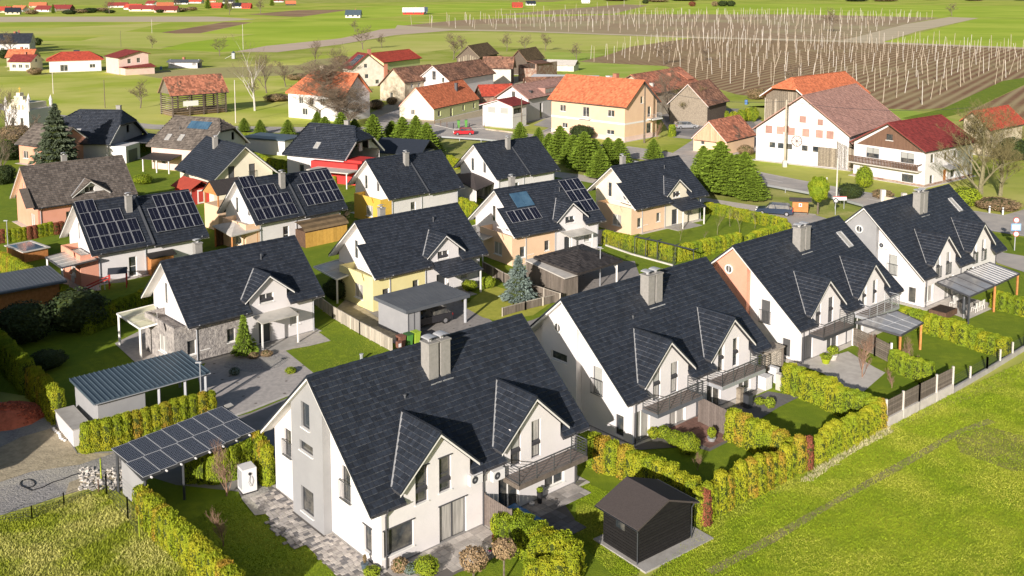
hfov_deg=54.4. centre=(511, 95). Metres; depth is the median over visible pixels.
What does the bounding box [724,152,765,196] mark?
conifer
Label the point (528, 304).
fence
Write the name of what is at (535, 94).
house
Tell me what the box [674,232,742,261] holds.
hedge
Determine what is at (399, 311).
carport
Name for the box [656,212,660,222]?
window
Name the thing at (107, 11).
bush
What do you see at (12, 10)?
house
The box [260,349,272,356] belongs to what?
bush
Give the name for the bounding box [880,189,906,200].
garden wall
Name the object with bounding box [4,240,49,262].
pool
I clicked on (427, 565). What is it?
bush
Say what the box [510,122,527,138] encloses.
conifer
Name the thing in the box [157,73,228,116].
hayrack
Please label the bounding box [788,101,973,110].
overhead wire
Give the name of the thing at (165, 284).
window
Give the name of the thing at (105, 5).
bare tree
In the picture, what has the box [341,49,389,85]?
house
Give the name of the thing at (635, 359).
house
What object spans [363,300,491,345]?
driveway
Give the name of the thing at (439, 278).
window
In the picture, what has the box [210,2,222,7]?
house
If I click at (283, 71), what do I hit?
bare tree
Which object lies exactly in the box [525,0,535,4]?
house
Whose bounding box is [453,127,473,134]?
car
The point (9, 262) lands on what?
hedge
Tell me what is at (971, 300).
dining table
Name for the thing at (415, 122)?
conifer
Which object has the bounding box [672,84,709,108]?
bare tree
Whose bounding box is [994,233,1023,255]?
lawn
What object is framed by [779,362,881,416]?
hedge
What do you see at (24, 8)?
house
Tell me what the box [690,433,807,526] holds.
hedge
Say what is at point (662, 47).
bare tree
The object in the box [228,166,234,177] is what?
window
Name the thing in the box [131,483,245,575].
hedge
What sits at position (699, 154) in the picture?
conifer
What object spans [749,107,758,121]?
bush
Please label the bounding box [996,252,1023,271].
cycle path
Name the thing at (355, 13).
house
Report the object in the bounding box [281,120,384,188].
house
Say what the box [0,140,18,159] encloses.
bush
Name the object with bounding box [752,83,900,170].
barn
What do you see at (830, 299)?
door
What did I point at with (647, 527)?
garden shed
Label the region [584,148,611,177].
conifer
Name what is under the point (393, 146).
garage
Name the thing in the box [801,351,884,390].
terrace
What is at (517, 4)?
house
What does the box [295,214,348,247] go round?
shed
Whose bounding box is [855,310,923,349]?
terrace roof
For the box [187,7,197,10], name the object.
bush
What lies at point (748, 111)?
bush
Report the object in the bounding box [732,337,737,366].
door
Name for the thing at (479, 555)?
standard tree
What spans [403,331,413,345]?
wheelie bin
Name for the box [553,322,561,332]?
round window
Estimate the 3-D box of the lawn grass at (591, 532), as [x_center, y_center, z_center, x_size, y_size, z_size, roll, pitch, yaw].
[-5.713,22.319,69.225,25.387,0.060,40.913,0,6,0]
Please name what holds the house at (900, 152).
on the ground at (1012, 184)
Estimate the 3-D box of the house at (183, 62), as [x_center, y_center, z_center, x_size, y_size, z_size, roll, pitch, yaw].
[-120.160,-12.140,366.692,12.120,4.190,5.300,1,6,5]
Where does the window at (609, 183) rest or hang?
in the house at (646, 196)
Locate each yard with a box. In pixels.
[0,402,121,514]
[377,109,762,158]
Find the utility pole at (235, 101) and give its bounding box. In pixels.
[234,80,235,122]
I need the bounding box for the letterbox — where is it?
[396,340,401,347]
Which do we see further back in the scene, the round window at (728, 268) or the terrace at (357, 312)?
the terrace at (357, 312)
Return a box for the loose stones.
[78,467,122,490]
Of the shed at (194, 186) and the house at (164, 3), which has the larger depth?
the house at (164, 3)
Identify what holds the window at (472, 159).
in the house at (526, 160)
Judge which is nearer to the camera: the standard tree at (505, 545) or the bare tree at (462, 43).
the standard tree at (505, 545)
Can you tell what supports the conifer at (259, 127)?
on the verge
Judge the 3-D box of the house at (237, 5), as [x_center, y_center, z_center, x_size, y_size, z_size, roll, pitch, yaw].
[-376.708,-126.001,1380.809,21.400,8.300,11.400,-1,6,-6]
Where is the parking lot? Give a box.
[766,213,826,226]
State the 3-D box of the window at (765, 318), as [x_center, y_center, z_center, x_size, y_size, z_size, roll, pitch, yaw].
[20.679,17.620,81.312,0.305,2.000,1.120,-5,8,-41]
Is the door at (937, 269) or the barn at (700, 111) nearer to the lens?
the door at (937, 269)
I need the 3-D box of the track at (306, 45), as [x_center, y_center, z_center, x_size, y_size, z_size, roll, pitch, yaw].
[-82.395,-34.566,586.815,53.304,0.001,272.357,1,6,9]
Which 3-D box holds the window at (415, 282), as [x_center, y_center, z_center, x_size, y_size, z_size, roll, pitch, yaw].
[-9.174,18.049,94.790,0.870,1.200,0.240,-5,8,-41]
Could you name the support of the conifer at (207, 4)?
on the field at (201, 11)
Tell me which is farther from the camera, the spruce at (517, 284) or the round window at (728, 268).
the spruce at (517, 284)
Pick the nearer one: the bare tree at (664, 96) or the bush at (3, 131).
the bush at (3, 131)
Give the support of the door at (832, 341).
in the house at (804, 292)
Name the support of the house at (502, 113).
on the yard at (394, 116)
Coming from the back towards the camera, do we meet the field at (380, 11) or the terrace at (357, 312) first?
the field at (380, 11)
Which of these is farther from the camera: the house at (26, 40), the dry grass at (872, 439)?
the house at (26, 40)
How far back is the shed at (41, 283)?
92.52 m
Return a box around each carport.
[69,350,210,420]
[111,403,255,500]
[373,281,469,333]
[457,173,493,202]
[533,244,622,281]
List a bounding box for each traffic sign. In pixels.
[833,196,846,208]
[833,197,838,214]
[1011,217,1020,250]
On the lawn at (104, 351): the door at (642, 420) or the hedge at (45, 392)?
the hedge at (45, 392)
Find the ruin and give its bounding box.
[518,60,556,80]
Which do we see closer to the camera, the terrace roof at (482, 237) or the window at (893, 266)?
the window at (893, 266)
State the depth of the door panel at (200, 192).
137.22 m
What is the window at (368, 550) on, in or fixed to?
in the house at (383, 460)
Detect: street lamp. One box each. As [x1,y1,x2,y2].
[195,361,201,390]
[597,246,601,285]
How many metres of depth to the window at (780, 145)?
169.07 m
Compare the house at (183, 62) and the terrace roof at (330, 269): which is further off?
the house at (183, 62)
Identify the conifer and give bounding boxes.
[204,0,211,7]
[237,118,252,131]
[252,120,267,132]
[279,119,296,134]
[311,111,321,122]
[319,116,331,123]
[333,112,346,124]
[350,119,362,129]
[363,114,387,140]
[382,121,395,137]
[389,116,409,137]
[403,125,420,138]
[408,115,422,129]
[416,122,442,151]
[433,135,445,150]
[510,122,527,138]
[533,127,544,141]
[541,133,551,149]
[546,125,569,158]
[555,134,577,164]
[565,131,597,171]
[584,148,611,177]
[592,139,611,163]
[601,137,618,165]
[611,138,632,164]
[641,139,663,158]
[690,146,707,172]
[692,149,710,182]
[698,141,732,191]
[706,154,745,195]
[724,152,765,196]
[735,171,770,200]
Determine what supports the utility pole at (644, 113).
on the ground at (1012, 184)
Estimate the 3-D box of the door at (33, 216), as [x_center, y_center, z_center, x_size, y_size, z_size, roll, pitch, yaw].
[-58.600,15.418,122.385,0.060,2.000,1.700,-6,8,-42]
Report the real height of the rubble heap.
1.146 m
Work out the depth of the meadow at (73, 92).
276.18 m
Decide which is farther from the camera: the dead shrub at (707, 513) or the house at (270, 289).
the house at (270, 289)
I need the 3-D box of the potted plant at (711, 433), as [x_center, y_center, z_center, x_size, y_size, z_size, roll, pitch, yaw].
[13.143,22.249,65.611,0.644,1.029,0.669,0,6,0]
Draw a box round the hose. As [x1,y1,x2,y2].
[20,468,90,490]
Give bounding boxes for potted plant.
[360,554,368,569]
[490,513,500,540]
[536,486,542,503]
[707,427,716,441]
[819,353,832,363]
[827,346,837,360]
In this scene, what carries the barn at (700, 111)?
on the farmyard at (690, 132)
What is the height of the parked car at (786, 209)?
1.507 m
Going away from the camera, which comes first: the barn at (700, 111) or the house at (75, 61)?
the barn at (700, 111)
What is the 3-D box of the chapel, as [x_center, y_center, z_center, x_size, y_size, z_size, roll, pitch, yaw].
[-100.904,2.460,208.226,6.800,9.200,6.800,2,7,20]
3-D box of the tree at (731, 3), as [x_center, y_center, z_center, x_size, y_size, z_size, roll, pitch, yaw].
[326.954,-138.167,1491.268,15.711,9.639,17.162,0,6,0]
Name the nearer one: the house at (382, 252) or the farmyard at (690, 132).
the house at (382, 252)
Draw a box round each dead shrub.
[699,487,712,526]
[805,435,814,470]
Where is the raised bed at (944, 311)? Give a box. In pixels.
[929,304,956,317]
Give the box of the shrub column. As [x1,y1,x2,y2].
[668,124,675,136]
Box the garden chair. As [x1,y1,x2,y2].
[971,302,978,312]
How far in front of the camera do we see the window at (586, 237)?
113.15 m
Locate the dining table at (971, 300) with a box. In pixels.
[957,297,975,310]
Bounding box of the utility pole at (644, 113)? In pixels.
[643,86,645,142]
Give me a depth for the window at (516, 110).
211.75 m
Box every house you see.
[0,5,11,12]
[0,31,36,49]
[4,7,21,14]
[4,47,40,66]
[7,52,44,70]
[10,152,137,226]
[12,5,30,11]
[15,123,88,164]
[28,2,47,7]
[33,5,56,11]
[46,50,103,71]
[54,4,75,10]
[59,189,208,286]
[63,105,154,162]
[104,49,156,74]
[107,2,128,7]
[123,3,142,9]
[128,4,155,10]
[140,115,250,173]
[141,235,324,363]
[145,0,156,4]
[153,5,179,11]
[156,2,173,5]
[166,57,203,68]
[174,135,277,201]
[175,0,188,3]
[189,0,203,2]
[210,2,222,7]
[217,168,347,246]
[232,2,241,7]
[241,2,252,8]
[260,313,589,573]
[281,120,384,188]
[285,0,295,4]
[285,66,371,120]
[328,202,488,311]
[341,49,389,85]
[345,9,361,17]
[347,149,464,218]
[371,49,421,70]
[402,7,423,14]
[453,135,559,198]
[468,174,605,265]
[479,96,529,128]
[494,76,562,122]
[512,2,522,7]
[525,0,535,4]
[530,257,771,448]
[547,73,662,141]
[586,153,708,234]
[711,215,903,366]
[844,184,1007,310]
[848,114,974,187]
[959,105,1023,154]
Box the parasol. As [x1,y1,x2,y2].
[961,295,965,318]
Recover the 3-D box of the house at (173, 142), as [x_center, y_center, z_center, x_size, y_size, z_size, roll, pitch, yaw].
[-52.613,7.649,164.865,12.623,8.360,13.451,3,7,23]
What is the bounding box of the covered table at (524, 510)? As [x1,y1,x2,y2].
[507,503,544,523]
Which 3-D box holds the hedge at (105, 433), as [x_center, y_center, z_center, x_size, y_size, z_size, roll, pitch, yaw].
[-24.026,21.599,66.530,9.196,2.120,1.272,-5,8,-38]
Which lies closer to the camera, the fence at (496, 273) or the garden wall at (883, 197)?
the fence at (496, 273)
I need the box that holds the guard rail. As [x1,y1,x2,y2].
[438,136,862,206]
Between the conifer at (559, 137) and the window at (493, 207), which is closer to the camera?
the window at (493, 207)
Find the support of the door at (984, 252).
in the house at (920, 242)
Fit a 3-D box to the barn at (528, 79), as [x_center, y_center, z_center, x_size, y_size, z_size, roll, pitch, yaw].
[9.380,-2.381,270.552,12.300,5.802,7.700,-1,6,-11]
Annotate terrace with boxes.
[64,277,99,290]
[115,329,156,361]
[271,330,329,353]
[337,299,395,340]
[384,525,501,575]
[523,480,590,533]
[633,416,727,450]
[726,391,797,418]
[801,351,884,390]
[926,296,991,318]
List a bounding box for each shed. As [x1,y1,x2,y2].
[0,265,67,313]
[146,249,176,275]
[171,176,209,204]
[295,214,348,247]
[525,258,578,297]
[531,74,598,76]
[543,59,579,71]
[593,476,712,573]
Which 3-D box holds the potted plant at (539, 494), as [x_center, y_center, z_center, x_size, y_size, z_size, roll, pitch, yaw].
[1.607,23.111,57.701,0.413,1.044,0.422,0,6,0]
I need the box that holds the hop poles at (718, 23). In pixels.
[431,4,971,47]
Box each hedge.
[0,221,63,243]
[0,251,76,295]
[0,328,34,394]
[24,365,66,424]
[78,390,217,453]
[80,288,153,334]
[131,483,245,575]
[140,143,150,152]
[181,437,253,484]
[251,430,275,486]
[253,151,287,171]
[446,155,459,169]
[458,197,478,222]
[491,508,586,575]
[522,552,580,575]
[584,431,701,504]
[601,230,674,261]
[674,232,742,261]
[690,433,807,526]
[702,201,787,226]
[723,407,793,453]
[743,222,791,241]
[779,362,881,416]
[813,397,887,463]
[887,349,935,382]
[899,306,1012,358]
[989,290,1023,316]
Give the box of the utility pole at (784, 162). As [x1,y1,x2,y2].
[782,100,786,166]
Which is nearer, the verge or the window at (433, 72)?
the verge
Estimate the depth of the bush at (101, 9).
1173.56 m
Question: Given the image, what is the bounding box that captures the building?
[691,114,755,153]
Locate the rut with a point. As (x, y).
(797, 524)
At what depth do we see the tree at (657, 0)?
1881.24 m
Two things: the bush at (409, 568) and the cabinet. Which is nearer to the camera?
the bush at (409, 568)
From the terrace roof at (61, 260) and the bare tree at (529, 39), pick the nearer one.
the terrace roof at (61, 260)
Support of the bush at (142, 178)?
on the lawn at (104, 351)
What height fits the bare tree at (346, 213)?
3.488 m
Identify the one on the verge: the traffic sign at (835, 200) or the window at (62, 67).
the traffic sign at (835, 200)
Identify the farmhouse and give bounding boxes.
[377,64,431,101]
[398,79,479,120]
[482,56,515,84]
[626,67,697,116]
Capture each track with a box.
[236,29,448,51]
[395,25,1023,48]
[844,17,976,41]
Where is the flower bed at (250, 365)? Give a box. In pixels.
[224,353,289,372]
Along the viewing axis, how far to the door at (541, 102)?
224.92 m
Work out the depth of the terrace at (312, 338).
84.50 m
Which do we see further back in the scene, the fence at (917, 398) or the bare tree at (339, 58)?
the bare tree at (339, 58)
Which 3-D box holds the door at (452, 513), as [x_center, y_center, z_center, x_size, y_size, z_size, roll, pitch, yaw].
[-3.232,22.895,54.007,1.980,2.160,0.220,-5,8,-41]
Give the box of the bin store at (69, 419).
[52,405,87,446]
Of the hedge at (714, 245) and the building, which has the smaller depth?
the hedge at (714, 245)
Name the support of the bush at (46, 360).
on the lawn at (104, 351)
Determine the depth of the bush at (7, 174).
150.39 m
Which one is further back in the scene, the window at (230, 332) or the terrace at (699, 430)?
the window at (230, 332)
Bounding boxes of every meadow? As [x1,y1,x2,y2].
[0,49,382,124]
[0,485,185,575]
[140,56,351,77]
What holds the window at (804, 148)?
in the barn at (821, 136)
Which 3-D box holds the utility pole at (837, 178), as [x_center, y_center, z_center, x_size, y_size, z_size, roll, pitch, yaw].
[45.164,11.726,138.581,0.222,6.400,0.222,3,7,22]
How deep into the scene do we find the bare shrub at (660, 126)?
194.58 m
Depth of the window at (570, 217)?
111.26 m
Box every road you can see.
[0,103,1023,235]
[1006,209,1023,216]
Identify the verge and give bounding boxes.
[147,131,1022,255]
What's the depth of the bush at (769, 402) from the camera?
70.66 m
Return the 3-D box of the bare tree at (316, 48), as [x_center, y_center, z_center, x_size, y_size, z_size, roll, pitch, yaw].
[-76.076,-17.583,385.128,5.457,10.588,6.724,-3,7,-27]
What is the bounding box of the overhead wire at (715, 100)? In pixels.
[647,87,782,102]
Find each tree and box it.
[0,31,16,48]
[0,86,23,125]
[0,123,14,165]
[6,114,42,145]
[103,0,114,13]
[125,79,148,107]
[148,35,156,44]
[210,36,228,55]
[224,0,234,14]
[229,31,270,110]
[244,77,260,91]
[251,51,276,92]
[255,0,264,12]
[273,60,293,86]
[288,52,363,111]
[309,39,322,63]
[316,80,373,119]
[327,43,349,64]
[339,202,354,219]
[353,25,373,49]
[375,33,385,47]
[445,33,465,59]
[457,35,468,50]
[458,545,488,575]
[491,537,516,575]
[497,32,511,50]
[519,34,532,47]
[541,34,550,50]
[566,42,579,59]
[648,0,667,1]
[650,39,676,64]
[650,62,679,119]
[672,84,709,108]
[700,45,711,60]
[714,213,723,234]
[718,0,727,5]
[727,0,735,5]
[781,61,807,77]
[807,176,829,213]
[820,8,838,31]
[932,97,1023,197]
[946,3,956,14]
[957,115,1023,196]
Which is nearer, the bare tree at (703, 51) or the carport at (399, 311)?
the carport at (399, 311)
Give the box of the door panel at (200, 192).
[199,191,202,201]
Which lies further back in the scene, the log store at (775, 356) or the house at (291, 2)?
the house at (291, 2)
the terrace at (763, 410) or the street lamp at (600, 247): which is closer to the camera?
the terrace at (763, 410)
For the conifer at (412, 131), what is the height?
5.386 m
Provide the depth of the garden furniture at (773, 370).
75.35 m
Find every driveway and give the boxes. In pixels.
[198,351,312,413]
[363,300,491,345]
[578,261,638,292]
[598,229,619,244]
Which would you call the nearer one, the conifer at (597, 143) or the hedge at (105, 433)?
the hedge at (105, 433)
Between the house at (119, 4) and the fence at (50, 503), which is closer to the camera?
the fence at (50, 503)
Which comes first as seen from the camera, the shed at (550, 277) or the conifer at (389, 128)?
the shed at (550, 277)
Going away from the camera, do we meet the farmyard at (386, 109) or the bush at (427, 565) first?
the bush at (427, 565)
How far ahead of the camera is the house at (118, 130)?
171.81 m
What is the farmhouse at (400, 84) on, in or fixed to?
on the farmyard at (386, 109)
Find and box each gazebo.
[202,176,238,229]
[212,220,259,246]
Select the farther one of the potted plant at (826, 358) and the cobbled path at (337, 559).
the potted plant at (826, 358)
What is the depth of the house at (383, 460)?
55.52 m
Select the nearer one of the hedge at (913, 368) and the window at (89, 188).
the hedge at (913, 368)
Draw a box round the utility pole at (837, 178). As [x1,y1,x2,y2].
[836,158,837,195]
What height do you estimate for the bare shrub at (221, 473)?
3.569 m
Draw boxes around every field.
[0,0,1023,28]
[0,17,250,21]
[0,21,444,52]
[35,35,104,40]
[126,21,225,31]
[161,22,250,33]
[162,20,423,51]
[250,1,553,16]
[282,2,576,20]
[341,32,688,52]
[404,14,935,39]
[501,4,646,14]
[580,38,1023,109]
[650,4,1023,17]
[885,18,1023,46]
[968,86,1023,125]
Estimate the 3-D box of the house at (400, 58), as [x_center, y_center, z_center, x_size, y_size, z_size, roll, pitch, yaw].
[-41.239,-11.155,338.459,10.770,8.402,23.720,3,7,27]
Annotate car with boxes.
[420,305,452,325]
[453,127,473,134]
[675,121,697,128]
[756,202,793,216]
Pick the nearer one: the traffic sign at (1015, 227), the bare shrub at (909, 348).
the bare shrub at (909, 348)
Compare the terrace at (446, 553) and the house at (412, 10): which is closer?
the terrace at (446, 553)
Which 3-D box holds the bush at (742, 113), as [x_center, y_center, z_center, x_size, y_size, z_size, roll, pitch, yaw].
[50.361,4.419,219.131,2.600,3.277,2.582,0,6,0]
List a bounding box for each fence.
[0,479,98,521]
[100,458,139,537]
[314,297,392,350]
[434,119,484,128]
[482,261,560,302]
[484,492,511,526]
[502,294,554,316]
[605,239,673,265]
[698,398,726,433]
[851,324,892,361]
[885,366,954,425]
[953,336,1023,392]
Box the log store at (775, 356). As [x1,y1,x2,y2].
[761,342,784,373]
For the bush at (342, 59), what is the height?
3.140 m
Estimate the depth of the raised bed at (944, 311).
90.64 m
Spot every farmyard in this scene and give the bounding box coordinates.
[370,76,522,126]
[662,108,755,136]
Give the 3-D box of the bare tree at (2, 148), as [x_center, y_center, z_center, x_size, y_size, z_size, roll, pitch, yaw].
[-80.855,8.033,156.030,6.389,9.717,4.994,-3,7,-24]
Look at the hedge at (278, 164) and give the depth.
162.71 m
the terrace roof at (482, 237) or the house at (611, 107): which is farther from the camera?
the house at (611, 107)
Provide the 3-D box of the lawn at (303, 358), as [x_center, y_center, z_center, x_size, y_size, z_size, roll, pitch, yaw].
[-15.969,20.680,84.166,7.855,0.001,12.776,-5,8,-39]
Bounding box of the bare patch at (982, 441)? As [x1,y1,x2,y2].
[955,426,1023,470]
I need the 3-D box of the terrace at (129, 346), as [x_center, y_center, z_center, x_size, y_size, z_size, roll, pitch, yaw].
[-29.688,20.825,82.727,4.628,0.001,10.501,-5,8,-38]
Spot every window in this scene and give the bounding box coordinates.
[23,151,27,158]
[85,186,93,192]
[129,256,137,277]
[227,328,234,343]
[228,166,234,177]
[249,163,256,176]
[259,292,274,304]
[259,323,270,343]
[281,428,291,460]
[283,226,288,236]
[290,310,300,326]
[303,108,307,114]
[339,465,351,505]
[362,522,372,556]
[382,517,414,559]
[411,202,414,209]
[413,280,417,286]
[415,463,429,506]
[432,71,435,79]
[437,250,447,260]
[437,274,444,283]
[438,453,452,494]
[460,274,468,280]
[488,106,495,113]
[500,107,507,114]
[514,107,520,114]
[544,240,549,251]
[544,471,565,490]
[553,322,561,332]
[560,105,565,111]
[562,122,567,127]
[564,237,568,248]
[565,216,574,224]
[582,107,588,116]
[584,234,590,242]
[590,366,603,397]
[607,110,614,116]
[607,130,613,134]
[614,414,623,438]
[616,520,624,530]
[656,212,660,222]
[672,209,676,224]
[725,264,732,273]
[739,379,751,391]
[759,299,770,325]
[778,143,783,148]
[783,338,789,357]
[786,144,791,148]
[802,145,807,150]
[855,225,862,232]
[866,147,878,158]
[886,134,892,139]
[886,255,897,276]
[901,152,913,163]
[901,173,912,182]
[907,287,915,303]
[924,285,932,304]
[943,169,945,179]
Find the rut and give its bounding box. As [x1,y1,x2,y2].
[706,419,994,574]
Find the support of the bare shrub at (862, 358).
on the terrace at (845, 368)
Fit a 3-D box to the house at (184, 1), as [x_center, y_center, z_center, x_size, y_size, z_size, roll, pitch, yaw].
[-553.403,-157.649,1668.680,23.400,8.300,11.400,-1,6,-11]
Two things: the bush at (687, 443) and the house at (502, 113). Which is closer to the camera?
the bush at (687, 443)
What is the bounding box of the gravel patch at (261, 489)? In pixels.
[238,484,280,514]
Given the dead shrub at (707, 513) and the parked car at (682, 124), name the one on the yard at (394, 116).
the parked car at (682, 124)
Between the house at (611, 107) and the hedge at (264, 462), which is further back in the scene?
the house at (611, 107)
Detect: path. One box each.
[251,486,384,575]
[555,172,815,214]
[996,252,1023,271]
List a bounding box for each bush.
[0,49,7,58]
[0,125,28,139]
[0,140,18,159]
[0,165,16,184]
[0,299,55,344]
[24,10,38,13]
[26,67,42,74]
[29,348,68,370]
[35,37,42,44]
[44,286,110,331]
[62,10,76,13]
[75,9,87,12]
[85,8,99,12]
[96,8,108,11]
[103,10,114,12]
[133,173,153,183]
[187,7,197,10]
[228,367,239,375]
[247,352,258,358]
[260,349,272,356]
[263,93,287,101]
[285,73,305,79]
[285,366,296,373]
[322,278,345,299]
[334,55,348,62]
[363,565,380,575]
[370,99,383,108]
[386,97,397,104]
[391,556,408,573]
[404,561,415,574]
[413,554,439,575]
[461,279,477,291]
[481,276,495,288]
[568,124,594,137]
[647,427,658,438]
[657,425,671,439]
[665,429,681,446]
[676,431,700,455]
[728,111,737,116]
[736,144,753,154]
[737,109,746,119]
[744,108,751,120]
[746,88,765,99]
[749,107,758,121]
[754,397,764,404]
[764,397,775,408]
[837,183,864,198]
[854,165,873,187]
[872,189,894,198]
[954,186,982,205]
[974,196,1022,211]
[996,137,1023,159]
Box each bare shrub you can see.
[204,508,226,545]
[210,438,238,495]
[655,123,662,137]
[693,452,702,469]
[857,332,876,376]
[885,367,894,385]
[903,337,918,356]
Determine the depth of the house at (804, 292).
82.73 m
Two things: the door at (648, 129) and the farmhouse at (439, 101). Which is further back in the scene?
the farmhouse at (439, 101)
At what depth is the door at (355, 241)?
96.78 m
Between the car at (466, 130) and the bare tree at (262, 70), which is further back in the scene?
the bare tree at (262, 70)
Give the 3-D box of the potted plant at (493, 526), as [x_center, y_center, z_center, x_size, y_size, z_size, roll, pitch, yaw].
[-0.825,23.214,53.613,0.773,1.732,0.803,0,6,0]
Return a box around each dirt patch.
[0,427,111,481]
[65,467,121,494]
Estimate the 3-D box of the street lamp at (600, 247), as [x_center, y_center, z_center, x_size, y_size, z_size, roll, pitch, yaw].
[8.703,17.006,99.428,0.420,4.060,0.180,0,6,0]
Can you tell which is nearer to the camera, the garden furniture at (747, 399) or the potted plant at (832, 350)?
the garden furniture at (747, 399)
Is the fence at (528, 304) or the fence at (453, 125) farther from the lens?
the fence at (453, 125)
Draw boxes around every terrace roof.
[45,248,96,276]
[116,304,157,358]
[313,259,348,303]
[472,224,491,260]
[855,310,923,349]
[937,273,994,323]
[964,262,1019,311]
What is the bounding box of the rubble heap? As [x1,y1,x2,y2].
[0,400,44,430]
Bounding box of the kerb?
[235,393,290,415]
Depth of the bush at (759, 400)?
71.32 m
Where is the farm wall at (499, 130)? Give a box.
[485,128,512,132]
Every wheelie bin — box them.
[395,333,405,347]
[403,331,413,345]
[410,329,420,343]
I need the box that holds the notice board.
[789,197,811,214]
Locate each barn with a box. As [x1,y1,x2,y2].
[420,59,495,92]
[455,42,498,61]
[475,83,511,106]
[513,47,544,74]
[523,76,563,82]
[667,79,729,125]
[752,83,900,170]
[759,71,870,119]
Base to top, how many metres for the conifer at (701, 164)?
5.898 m
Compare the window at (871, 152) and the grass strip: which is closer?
the window at (871, 152)
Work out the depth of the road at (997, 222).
155.28 m
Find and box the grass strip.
[904,78,1023,118]
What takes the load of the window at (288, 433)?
in the house at (383, 460)
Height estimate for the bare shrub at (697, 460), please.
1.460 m
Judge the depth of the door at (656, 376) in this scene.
66.42 m
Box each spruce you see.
[28,103,79,164]
[230,315,259,356]
[498,255,537,303]
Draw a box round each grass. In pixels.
[192,321,639,575]
[800,426,892,481]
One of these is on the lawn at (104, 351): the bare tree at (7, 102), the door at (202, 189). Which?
the bare tree at (7, 102)
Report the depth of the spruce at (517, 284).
93.94 m
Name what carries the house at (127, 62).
on the meadow at (73, 92)
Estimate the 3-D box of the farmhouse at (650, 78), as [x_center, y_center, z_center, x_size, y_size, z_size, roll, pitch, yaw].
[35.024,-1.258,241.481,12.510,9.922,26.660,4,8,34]
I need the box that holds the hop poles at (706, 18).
[410,6,991,46]
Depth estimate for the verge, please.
141.54 m
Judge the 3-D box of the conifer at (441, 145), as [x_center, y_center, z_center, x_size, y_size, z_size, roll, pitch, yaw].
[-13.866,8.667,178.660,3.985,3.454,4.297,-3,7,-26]
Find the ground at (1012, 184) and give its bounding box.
[0,0,1023,575]
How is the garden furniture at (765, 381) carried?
on the lawn at (104, 351)
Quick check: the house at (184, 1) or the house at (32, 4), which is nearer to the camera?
the house at (32, 4)
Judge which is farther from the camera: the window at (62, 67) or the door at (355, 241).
the window at (62, 67)
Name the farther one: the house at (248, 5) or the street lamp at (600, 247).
the house at (248, 5)
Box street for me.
[153,317,538,490]
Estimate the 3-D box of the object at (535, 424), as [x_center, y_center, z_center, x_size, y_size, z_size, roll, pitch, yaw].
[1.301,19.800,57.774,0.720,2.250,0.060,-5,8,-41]
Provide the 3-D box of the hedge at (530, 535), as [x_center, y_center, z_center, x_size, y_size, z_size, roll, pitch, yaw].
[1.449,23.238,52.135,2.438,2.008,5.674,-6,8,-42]
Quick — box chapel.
[4,87,52,127]
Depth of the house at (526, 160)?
142.72 m
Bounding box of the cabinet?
[237,461,257,494]
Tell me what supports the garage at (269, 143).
on the verge
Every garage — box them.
[245,132,296,155]
[378,137,438,156]
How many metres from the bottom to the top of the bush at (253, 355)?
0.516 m
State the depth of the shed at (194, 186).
137.39 m
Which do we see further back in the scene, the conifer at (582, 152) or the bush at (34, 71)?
the bush at (34, 71)
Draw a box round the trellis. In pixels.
[634,235,697,263]
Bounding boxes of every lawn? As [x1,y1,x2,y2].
[0,125,1023,575]
[286,314,396,372]
[463,286,548,319]
[544,52,697,79]
[656,378,1023,575]
[742,101,957,120]
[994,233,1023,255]
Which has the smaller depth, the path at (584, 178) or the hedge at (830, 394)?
the hedge at (830, 394)
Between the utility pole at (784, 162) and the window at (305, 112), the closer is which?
the utility pole at (784, 162)
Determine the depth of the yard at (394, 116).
216.07 m
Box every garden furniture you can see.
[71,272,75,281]
[736,386,743,405]
[743,391,752,408]
[758,373,772,390]
[768,365,778,382]
[775,372,781,390]
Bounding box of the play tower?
[85,267,127,289]
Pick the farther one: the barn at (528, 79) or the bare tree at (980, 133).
the barn at (528, 79)
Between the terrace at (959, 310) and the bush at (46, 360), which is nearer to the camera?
the bush at (46, 360)
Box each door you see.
[32,214,35,224]
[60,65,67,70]
[128,148,137,161]
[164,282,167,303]
[197,189,203,203]
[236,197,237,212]
[354,240,357,258]
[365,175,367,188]
[438,494,467,540]
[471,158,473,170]
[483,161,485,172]
[484,185,490,196]
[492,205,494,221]
[499,479,517,506]
[511,429,519,465]
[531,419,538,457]
[540,102,541,117]
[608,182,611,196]
[634,410,648,441]
[646,123,650,132]
[653,368,658,399]
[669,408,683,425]
[671,361,676,392]
[707,385,719,404]
[718,344,722,372]
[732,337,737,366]
[802,335,811,360]
[816,304,819,326]
[827,336,836,347]
[828,297,831,321]
[854,318,861,337]
[872,280,875,303]
[935,259,941,278]
[944,275,952,297]
[945,252,951,274]
[973,246,977,263]
[981,239,986,260]

